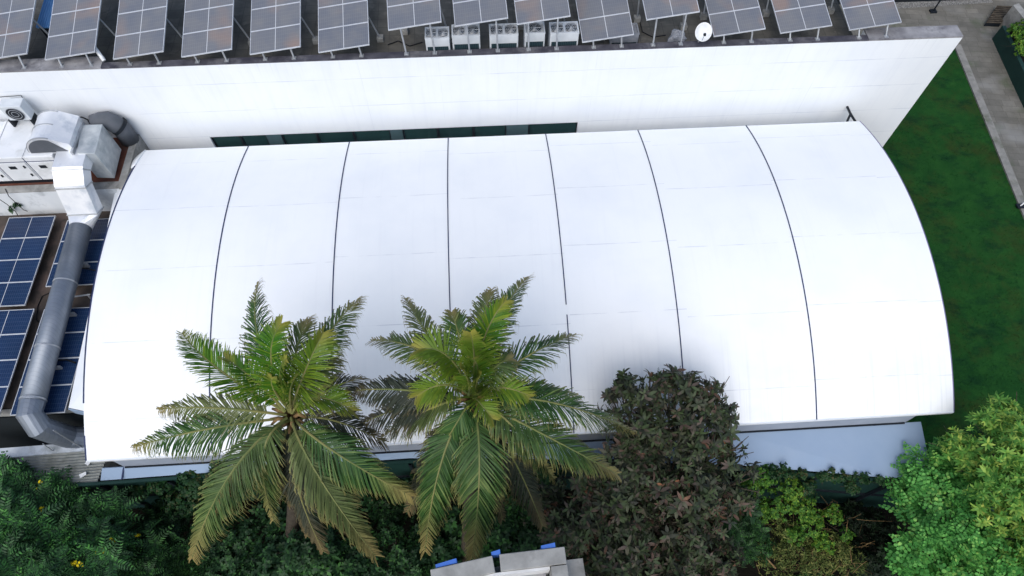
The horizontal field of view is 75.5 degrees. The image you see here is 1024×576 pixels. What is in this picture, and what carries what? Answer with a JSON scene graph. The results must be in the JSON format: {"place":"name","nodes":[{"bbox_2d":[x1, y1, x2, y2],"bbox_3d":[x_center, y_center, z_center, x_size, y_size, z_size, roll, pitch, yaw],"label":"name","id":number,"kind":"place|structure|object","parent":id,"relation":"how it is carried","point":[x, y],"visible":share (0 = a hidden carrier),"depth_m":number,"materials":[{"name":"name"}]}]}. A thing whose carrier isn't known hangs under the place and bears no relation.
{"place":"outdoors","nodes":[
{"label":"outdoors","id":0,"kind":"place"},
{"bbox_2d":[36,0,53,38],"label":"roof shed","id":1,"kind":"structure","parent":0,"point":[44,19],"depth_m":25.75,"materials":[{"name":"metal"}]},
{"bbox_2d":[124,462,1019,575],"bbox_3d":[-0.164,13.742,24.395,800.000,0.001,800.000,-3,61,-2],"label":"ground","id":2,"kind":"structure","parent":0,"point":[749,570],"depth_m":26.70,"materials":[{"name":"soil"}]},
{"bbox_2d":[0,450,90,575],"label":"feathery shrub","id":3,"kind":"object","parent":2,"relation":"on","point":[29,507],"visible":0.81,"depth_m":21.99,"materials":[{"name":"green plant"}]},
{"bbox_2d":[0,134,149,447],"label":"building","id":4,"kind":"structure","parent":2,"relation":"on","point":[39,199],"depth_m":26.25,"materials":[{"name":"concrete"}]},
{"bbox_2d":[8,202,22,213],"bbox_3d":[-20.126,-3.298,26.787,0.628,0.472,0.429,-3,61,-2],"label":"weed","id":5,"kind":"object","parent":4,"relation":"on","point":[11,210],"visible":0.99,"depth_m":26.75,"materials":[{"name":"green plant"}]},
{"bbox_2d":[0,309,34,413],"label":"solar table","id":6,"kind":"object","parent":4,"relation":"on","point":[14,326],"visible":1,"depth_m":24.13,"materials":[{"name":"blue glass"}]},
{"bbox_2d":[0,98,36,126],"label":"outdoor unit","id":7,"kind":"object","parent":4,"relation":"on","point":[14,110],"visible":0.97,"depth_m":25.17,"materials":[{"name":"metal"}]},
{"bbox_2d":[0,216,55,306],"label":"solar table","id":8,"kind":"object","parent":4,"relation":"on","point":[23,242],"visible":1,"depth_m":25.94,"materials":[{"name":"blue glass"}]},
{"bbox_2d":[0,120,55,183],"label":"air handler","id":9,"kind":"object","parent":4,"relation":"on","point":[19,163],"visible":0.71,"depth_m":25.60,"materials":[{"name":"white painted metal"},{"name":"galvanised steel"}]},
{"bbox_2d":[0,170,9,180],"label":"door","id":10,"kind":"structure","parent":9,"relation":"in","point":[3,177],"depth_m":25.98,"materials":[{"name":"metal"}]},
{"bbox_2d":[0,163,39,179],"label":"door","id":11,"kind":"structure","parent":9,"relation":"in","point":[16,171],"depth_m":25.73,"materials":[{"name":"metal"}]},
{"bbox_2d":[27,161,53,178],"bbox_3d":[-18.077,-4.576,25.784,1.040,0.990,0.067,-3,61,-2],"label":"door","id":12,"kind":"structure","parent":9,"relation":"in","point":[43,169],"depth_m":25.67,"materials":[{"name":"metal"}]},
{"bbox_2d":[36,292,49,322],"bbox_3d":[-17.978,0.757,25.243,0.351,0.035,1.359,-3,61,-2],"label":"cable","id":13,"kind":"object","parent":4,"relation":"on","point":[38,305],"visible":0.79,"depth_m":25.25,"materials":[{"name":"black rubber"}]},
{"bbox_2d":[10,307,88,415],"bbox_3d":[-16.478,2.651,23.968,1.845,0.440,4.120,-3,61,-2],"label":"solar table","id":14,"kind":"object","parent":4,"relation":"on","point":[61,388],"visible":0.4,"depth_m":23.64,"materials":[{"name":"blue glass"}]},
{"bbox_2d":[58,359,75,363],"bbox_3d":[-15.972,2.607,23.709,0.714,0.052,0.131,7,61,4],"label":"cable","id":15,"kind":"object","parent":14,"relation":"on","point":[66,360],"visible":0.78,"depth_m":23.70,"materials":[{"name":"black rubber"}]},
{"bbox_2d":[16,110,120,450],"bbox_3d":[-15.804,-0.457,24.737,3.505,5.464,12.079,-9,61,-5],"label":"supply duct","id":16,"kind":"object","parent":4,"relation":"on","point":[79,147],"visible":0.92,"depth_m":24.82,"materials":[{"name":"metal"}]},
{"bbox_2d":[45,218,108,286],"bbox_3d":[-16.982,-1.335,26.210,1.845,0.440,3.090,-3,61,-2],"label":"solar table","id":17,"kind":"object","parent":4,"relation":"on","point":[87,276],"visible":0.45,"depth_m":25.98,"materials":[{"name":"blue glass"}]},
{"bbox_2d":[75,294,90,298],"bbox_3d":[-16.408,0.358,25.291,0.656,0.314,0.086,-10,61,-6],"label":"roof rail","id":18,"kind":"object","parent":4,"relation":"on","point":[88,295],"visible":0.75,"depth_m":25.18,"materials":[{"name":"metal"}]},
{"bbox_2d":[88,111,138,146],"bbox_3d":[-16.003,-6.424,26.650,1.250,1.729,0.960,-3,61,-2],"label":"grey pipe","id":19,"kind":"object","parent":4,"relation":"on","point":[122,130],"visible":0.93,"depth_m":26.23,"materials":[{"name":"metal"}]},
{"bbox_2d":[0,444,153,483],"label":"corrugated shed","id":20,"kind":"structure","parent":2,"relation":"on","point":[41,457],"depth_m":23.56,"materials":[{"name":"corrugated metal"}]},
{"bbox_2d":[12,485,147,575],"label":"feathery shrub","id":21,"kind":"object","parent":2,"relation":"on","point":[101,531],"visible":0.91,"depth_m":21.62,"materials":[{"name":"green plant"}]},
{"bbox_2d":[39,482,144,508],"bbox_3d":[-17.403,8.111,24.909,6.129,4.430,0.185,-3,61,-2],"label":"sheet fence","id":22,"kind":"object","parent":2,"relation":"on","point":[93,486],"visible":0.2,"depth_m":23.84,"materials":[{"name":"metal"}]},
{"bbox_2d":[114,501,218,575],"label":"feathery shrub","id":23,"kind":"object","parent":2,"relation":"on","point":[167,554],"visible":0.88,"depth_m":22.57,"materials":[{"name":"green plant"}]},
{"bbox_2d":[125,460,269,519],"bbox_3d":[-11.186,7.838,24.636,5.517,5.292,1.865,-3,61,-2],"label":"climbing vine","id":24,"kind":"object","parent":2,"relation":"on","point":[180,505],"visible":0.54,"depth_m":23.46,"materials":[{"name":"green plant"}]},
{"bbox_2d":[137,492,268,575],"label":"shrub","id":25,"kind":"object","parent":2,"relation":"on","point":[222,551],"visible":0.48,"depth_m":23.19,"materials":[{"name":"green plant"}]},
{"bbox_2d":[130,281,419,566],"bbox_3d":[-6.462,5.503,20.961,7.829,14.199,7.038,-3,61,-2],"label":"coconut palm","id":26,"kind":"object","parent":2,"relation":"on","point":[305,463],"visible":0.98,"depth_m":16.70,"materials":[{"name":"green plant"}]},
{"bbox_2d":[100,460,507,506],"bbox_3d":[-7.209,7.542,25.298,14.502,4.430,0.380,-3,61,-2],"label":"sheet fence","id":27,"kind":"object","parent":2,"relation":"on","point":[401,469],"visible":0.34,"depth_m":23.96,"materials":[{"name":"metal"}]},
{"bbox_2d":[342,458,562,514],"bbox_3d":[-2.277,7.743,25.073,8.187,4.728,1.775,-3,61,-2],"label":"climbing vine","id":28,"kind":"object","parent":27,"relation":"attached to","point":[370,499],"visible":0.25,"depth_m":23.64,"materials":[{"name":"green plant"}]},
{"bbox_2d":[248,484,380,575],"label":"shrub","id":29,"kind":"object","parent":2,"relation":"on","point":[280,554],"visible":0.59,"depth_m":22.15,"materials":[{"name":"green plant"}]},
{"bbox_2d":[347,478,442,575],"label":"shrub","id":30,"kind":"object","parent":2,"relation":"on","point":[405,553],"visible":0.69,"depth_m":23.65,"materials":[{"name":"green plant"}]},
{"bbox_2d":[0,0,962,149],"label":"white building","id":31,"kind":"structure","parent":2,"relation":"on","point":[876,81],"depth_m":26.56,"materials":[{"name":"paint"}]},
{"bbox_2d":[0,0,48,68],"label":"solar table","id":32,"kind":"object","parent":31,"relation":"on","point":[16,19],"visible":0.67,"depth_m":24.56,"materials":[{"name":"grey glass"}]},
{"bbox_2d":[45,0,115,67],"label":"solar table","id":33,"kind":"object","parent":31,"relation":"on","point":[73,27],"visible":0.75,"depth_m":24.61,"materials":[{"name":"grey glass"}]},
{"bbox_2d":[96,47,105,61],"bbox_3d":[-15.311,-8.706,24.479,0.140,0.518,0.577,-37,67,-19],"label":"pipe","id":34,"kind":"object","parent":31,"relation":"on","point":[101,56],"visible":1,"depth_m":24.46,"materials":[{"name":"white metal"}]},
{"bbox_2d":[113,0,182,65],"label":"solar table","id":35,"kind":"object","parent":31,"relation":"on","point":[141,28],"visible":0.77,"depth_m":24.64,"materials":[{"name":"grey glass"}]},
{"bbox_2d":[181,0,249,62],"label":"solar table","id":36,"kind":"object","parent":31,"relation":"on","point":[207,26],"visible":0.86,"depth_m":24.71,"materials":[{"name":"grey glass"}]},
{"bbox_2d":[211,136,244,146],"bbox_3d":[-12.200,-6.251,28.554,1.221,1.136,0.120,-3,61,-2],"label":"window","id":37,"kind":"structure","parent":31,"relation":"in","point":[229,141],"depth_m":28.43,"materials":[{"name":"green glass"}]},
{"bbox_2d":[240,135,269,145],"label":"window","id":38,"kind":"structure","parent":31,"relation":"in","point":[254,140],"depth_m":28.48,"materials":[{"name":"green glass"}]},
{"bbox_2d":[250,0,317,60],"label":"solar table","id":39,"kind":"object","parent":31,"relation":"on","point":[275,25],"visible":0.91,"depth_m":24.79,"materials":[{"name":"grey glass"}]},
{"bbox_2d":[281,133,318,144],"bbox_3d":[-9.120,-6.401,28.660,1.473,1.136,0.120,-3,61,-2],"label":"window","id":40,"kind":"structure","parent":31,"relation":"in","point":[303,138],"depth_m":28.55,"materials":[{"name":"green glass"}]},
{"bbox_2d":[316,131,355,142],"bbox_3d":[-7.603,-6.475,28.711,1.560,1.136,0.120,-3,61,-2],"label":"window","id":41,"kind":"structure","parent":31,"relation":"in","point":[328,137],"depth_m":28.60,"materials":[{"name":"green glass"}]},
{"bbox_2d":[318,0,383,57],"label":"solar table","id":42,"kind":"object","parent":31,"relation":"on","point":[343,24],"visible":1,"depth_m":24.85,"materials":[{"name":"grey glass"}]},
{"bbox_2d":[353,130,391,141],"bbox_3d":[-6.038,-6.551,28.765,1.568,1.136,0.120,-3,61,-2],"label":"window","id":43,"kind":"structure","parent":31,"relation":"in","point":[378,135],"depth_m":28.65,"materials":[{"name":"green glass"}]},
{"bbox_2d":[388,41,422,46],"bbox_3d":[-4.230,-9.673,26.160,1.363,0.038,0.299,4,61,2],"label":"cable","id":44,"kind":"object","parent":31,"relation":"on","point":[405,44],"visible":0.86,"depth_m":26.15,"materials":[{"name":"black rubber"}]},
{"bbox_2d":[387,0,451,55],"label":"solar table","id":45,"kind":"object","parent":31,"relation":"on","point":[403,16],"visible":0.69,"depth_m":23.81,"materials":[{"name":"grey glass"}]},
{"bbox_2d":[402,128,438,139],"bbox_3d":[-3.964,-6.652,28.836,1.495,1.136,0.120,-3,61,-2],"label":"window","id":46,"kind":"structure","parent":31,"relation":"in","point":[427,133],"depth_m":28.72,"materials":[{"name":"green glass"}]},
{"bbox_2d":[425,26,450,50],"bbox_3d":[-2.823,-9.320,25.338,0.916,1.162,0.636,-3,61,-2],"label":"condenser","id":47,"kind":"object","parent":31,"relation":"on","point":[441,36],"visible":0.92,"depth_m":24.89,"materials":[{"name":"metal"}]},
{"bbox_2d":[437,127,473,137],"bbox_3d":[-2.452,-6.726,28.887,1.529,1.136,0.120,-3,61,-2],"label":"window","id":48,"kind":"structure","parent":31,"relation":"in","point":[452,132],"depth_m":28.78,"materials":[{"name":"green glass"}]},
{"bbox_2d":[451,24,480,49],"bbox_3d":[-1.751,-9.449,25.418,1.064,1.162,0.636,-3,61,-2],"label":"condenser","id":49,"kind":"object","parent":31,"relation":"on","point":[459,38],"visible":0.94,"depth_m":24.97,"materials":[{"name":"metal"}]},
{"bbox_2d":[453,0,507,52],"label":"solar table","id":50,"kind":"object","parent":31,"relation":"on","point":[468,12],"visible":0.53,"depth_m":23.89,"materials":[{"name":"grey glass"}]},
{"bbox_2d":[473,125,505,136],"bbox_3d":[-0.974,-6.798,28.938,1.426,1.136,0.120,-3,61,-2],"label":"window","id":51,"kind":"structure","parent":31,"relation":"in","point":[478,131],"depth_m":28.83,"materials":[{"name":"green glass"}]},
{"bbox_2d":[489,23,517,47],"bbox_3d":[-0.322,-9.485,25.448,1.090,1.162,0.636,-3,61,-2],"label":"condenser","id":52,"kind":"object","parent":31,"relation":"on","point":[507,35],"visible":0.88,"depth_m":25.01,"materials":[{"name":"metal"}]},
{"bbox_2d":[523,21,544,46],"bbox_3d":[0.846,-9.574,25.506,0.780,1.162,0.636,-3,61,-2],"label":"condenser","id":53,"kind":"object","parent":31,"relation":"on","point":[536,34],"visible":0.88,"depth_m":25.08,"materials":[{"name":"metal"}]},
{"bbox_2d":[514,0,570,50],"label":"solar table","id":54,"kind":"object","parent":31,"relation":"on","point":[529,11],"visible":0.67,"depth_m":23.95,"materials":[{"name":"grey glass"}]},
{"bbox_2d":[528,122,577,134],"bbox_3d":[1.767,-6.932,29.032,2.129,1.136,0.120,-3,61,-2],"label":"window","id":55,"kind":"structure","parent":31,"relation":"in","point":[551,128],"depth_m":28.92,"materials":[{"name":"green glass"}]},
{"bbox_2d":[548,21,578,45],"bbox_3d":[1.968,-9.585,25.520,1.096,1.162,0.636,-3,61,-2],"label":"condenser","id":56,"kind":"object","parent":31,"relation":"on","point":[568,33],"visible":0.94,"depth_m":25.09,"materials":[{"name":"metal"}]},
{"bbox_2d":[575,0,633,48],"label":"solar table","id":57,"kind":"object","parent":31,"relation":"on","point":[598,20],"visible":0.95,"depth_m":25.13,"materials":[{"name":"grey glass"}]},
{"bbox_2d":[609,23,639,43],"bbox_3d":[4.385,-9.973,26.070,1.108,0.612,0.636,-3,61,-2],"label":"condenser","id":58,"kind":"object","parent":31,"relation":"on","point":[631,38],"visible":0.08,"depth_m":25.90,"materials":[{"name":"white metal"}]},
{"bbox_2d":[640,22,665,37],"bbox_3d":[5.537,-10.327,26.594,1.272,0.038,0.476,36,66,18],"label":"cable","id":59,"kind":"object","parent":31,"relation":"on","point":[648,34],"visible":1,"depth_m":26.48,"materials":[{"name":"black rubber"}]},
{"bbox_2d":[633,0,699,46],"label":"solar table","id":60,"kind":"object","parent":31,"relation":"on","point":[656,9],"visible":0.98,"depth_m":24.33,"materials":[{"name":"grey glass"}]},
{"bbox_2d":[667,29,686,41],"bbox_3d":[6.466,-9.891,26.013,0.749,0.709,0.594,-3,61,-2],"label":"sack","id":61,"kind":"object","parent":31,"relation":"on","point":[676,34],"visible":0.67,"depth_m":25.83,"materials":[{"name":"grey plastic"}]},
{"bbox_2d":[695,22,711,42],"bbox_3d":[7.165,-9.274,25.134,0.555,1.593,0.584,-28,65,-15],"label":"satellite dish","id":62,"kind":"object","parent":31,"relation":"on","point":[703,31],"visible":0.99,"depth_m":24.73,"materials":[{"name":"white metal"}]},
{"bbox_2d":[700,0,765,43],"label":"solar table","id":63,"kind":"object","parent":31,"relation":"on","point":[728,17],"visible":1,"depth_m":25.30,"materials":[{"name":"grey glass"}]},
{"bbox_2d":[762,0,831,41],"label":"solar table","id":64,"kind":"object","parent":31,"relation":"on","point":[795,15],"visible":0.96,"depth_m":25.39,"materials":[{"name":"grey glass"}]},
{"bbox_2d":[827,0,901,38],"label":"solar table","id":65,"kind":"object","parent":31,"relation":"on","point":[860,14],"visible":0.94,"depth_m":25.48,"materials":[{"name":"grey glass"}]},
{"bbox_2d":[344,272,639,561],"bbox_3d":[-0.822,5.137,20.697,6.413,15.038,6.566,-25,64,-14],"label":"coconut palm","id":66,"kind":"object","parent":2,"relation":"on","point":[471,438],"visible":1,"depth_m":16.31,"materials":[{"name":"green plant"}]},
{"bbox_2d":[152,527,833,575],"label":"undergrowth","id":67,"kind":"object","parent":2,"relation":"on","point":[339,535],"visible":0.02,"depth_m":25.59,"materials":[{"name":"green plant"}]},
{"bbox_2d":[421,478,565,575],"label":"shrub","id":68,"kind":"object","parent":2,"relation":"on","point":[509,533],"visible":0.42,"depth_m":23.88,"materials":[{"name":"green plant"}]},
{"bbox_2d":[430,543,584,575],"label":"concrete building","id":69,"kind":"structure","parent":2,"relation":"on","point":[548,560],"depth_m":13.97,"materials":[{"name":"grey concrete"}]},
{"bbox_2d":[68,106,953,480],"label":"vaulted hall","id":70,"kind":"structure","parent":2,"relation":"on","point":[784,278],"depth_m":23.62,"materials":[{"name":"metal"}]},
{"bbox_2d":[518,364,764,575],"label":"dark tree","id":71,"kind":"object","parent":2,"relation":"on","point":[699,494],"visible":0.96,"depth_m":20.85,"materials":[{"name":"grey plant"}]},
{"bbox_2d":[709,485,776,567],"bbox_3d":[8.181,8.942,24.394,2.623,4.856,2.561,34,66,17],"label":"shrub","id":72,"kind":"object","parent":2,"relation":"on","point":[750,533],"visible":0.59,"depth_m":22.72,"materials":[{"name":"green plant"}]},
{"bbox_2d":[518,460,1022,518],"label":"sheet fence","id":73,"kind":"object","parent":2,"relation":"on","point":[871,494],"visible":0.29,"depth_m":25.07,"materials":[{"name":"metal"}]},
{"bbox_2d":[740,464,855,554],"bbox_3d":[10.293,8.528,24.669,4.306,4.795,3.001,-3,61,-2],"label":"climbing vine","id":74,"kind":"object","parent":73,"relation":"attached to","point":[809,517],"visible":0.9,"depth_m":23.39,"materials":[{"name":"green plant"}]},
{"bbox_2d":[753,462,894,500],"bbox_3d":[11.144,7.646,25.105,5.248,4.913,1.418,-3,61,-2],"label":"climbing vine","id":75,"kind":"object","parent":73,"relation":"attached to","point":[821,476],"visible":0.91,"depth_m":23.27,"materials":[{"name":"green plant"}]},
{"bbox_2d":[756,495,873,575],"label":"dry thicket","id":76,"kind":"object","parent":2,"relation":"on","point":[813,555],"visible":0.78,"depth_m":23.78,"materials":[{"name":"green plant"}]},
{"bbox_2d":[814,498,910,575],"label":"shrub","id":77,"kind":"object","parent":2,"relation":"on","point":[879,563],"visible":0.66,"depth_m":25.03,"materials":[{"name":"green plant"}]},
{"bbox_2d":[878,433,1023,575],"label":"broadleaf tree","id":78,"kind":"object","parent":2,"relation":"on","point":[915,487],"visible":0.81,"depth_m":21.51,"materials":[{"name":"green plant"}]},
{"bbox_2d":[928,390,1023,572],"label":"broadleaf tree","id":79,"kind":"object","parent":2,"relation":"on","point":[1005,441],"visible":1,"depth_m":21.02,"materials":[{"name":"green plant"}]},
{"bbox_2d":[955,44,1023,218],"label":"kerb","id":80,"kind":"structure","parent":2,"relation":"on","point":[997,144],"depth_m":37.27,"materials":[{"name":"concrete"}]},
{"bbox_2d":[1015,203,1023,208],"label":"marker stake","id":81,"kind":"object","parent":80,"relation":"on","point":[1020,206],"visible":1,"depth_m":34.53,"materials":[{"name":"metal"}]},
{"bbox_2d":[839,0,1023,195],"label":"path","id":82,"kind":"structure","parent":0,"point":[1004,105],"depth_m":40.07,"materials":[{"name":"grey concrete"}]},
{"bbox_2d":[837,0,948,3],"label":"boundary wall","id":83,"kind":"structure","parent":82,"relation":"on","point":[910,0],"depth_m":42.64,"materials":[{"name":"concrete"}]},
{"bbox_2d":[929,0,940,13],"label":"lamp post","id":84,"kind":"object","parent":82,"relation":"on","point":[934,10],"visible":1,"depth_m":42.10,"materials":[{"name":"metal"}]},
{"bbox_2d":[895,0,992,8],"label":"gravel strip","id":85,"kind":"object","parent":82,"relation":"on","point":[899,5],"visible":0.5,"depth_m":42.64,"materials":[{"name":"grey gravel"}]},
{"bbox_2d":[984,5,1011,26],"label":"slatted cover","id":86,"kind":"object","parent":82,"relation":"on","point":[997,15],"visible":0.84,"depth_m":41.65,"materials":[{"name":"brown wood"}]},
{"bbox_2d":[992,26,1023,107],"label":"planter","id":87,"kind":"object","parent":82,"relation":"on","point":[1011,61],"visible":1,"depth_m":39.33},
{"bbox_2d":[1005,19,1023,55],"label":"planter plant","id":88,"kind":"object","parent":87,"relation":"in","point":[1013,28],"visible":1,"depth_m":38.83,"materials":[{"name":"green plant"}]},
{"bbox_2d":[1001,3,1023,27],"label":"garden wall","id":89,"kind":"structure","parent":82,"relation":"on","point":[1014,14],"depth_m":40.68,"materials":[{"name":"concrete"}]},
{"bbox_2d":[858,49,1023,538],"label":"lawn","id":90,"kind":"structure","parent":0,"point":[946,97],"depth_m":33.83,"materials":[{"name":"green plant"}]}
]}

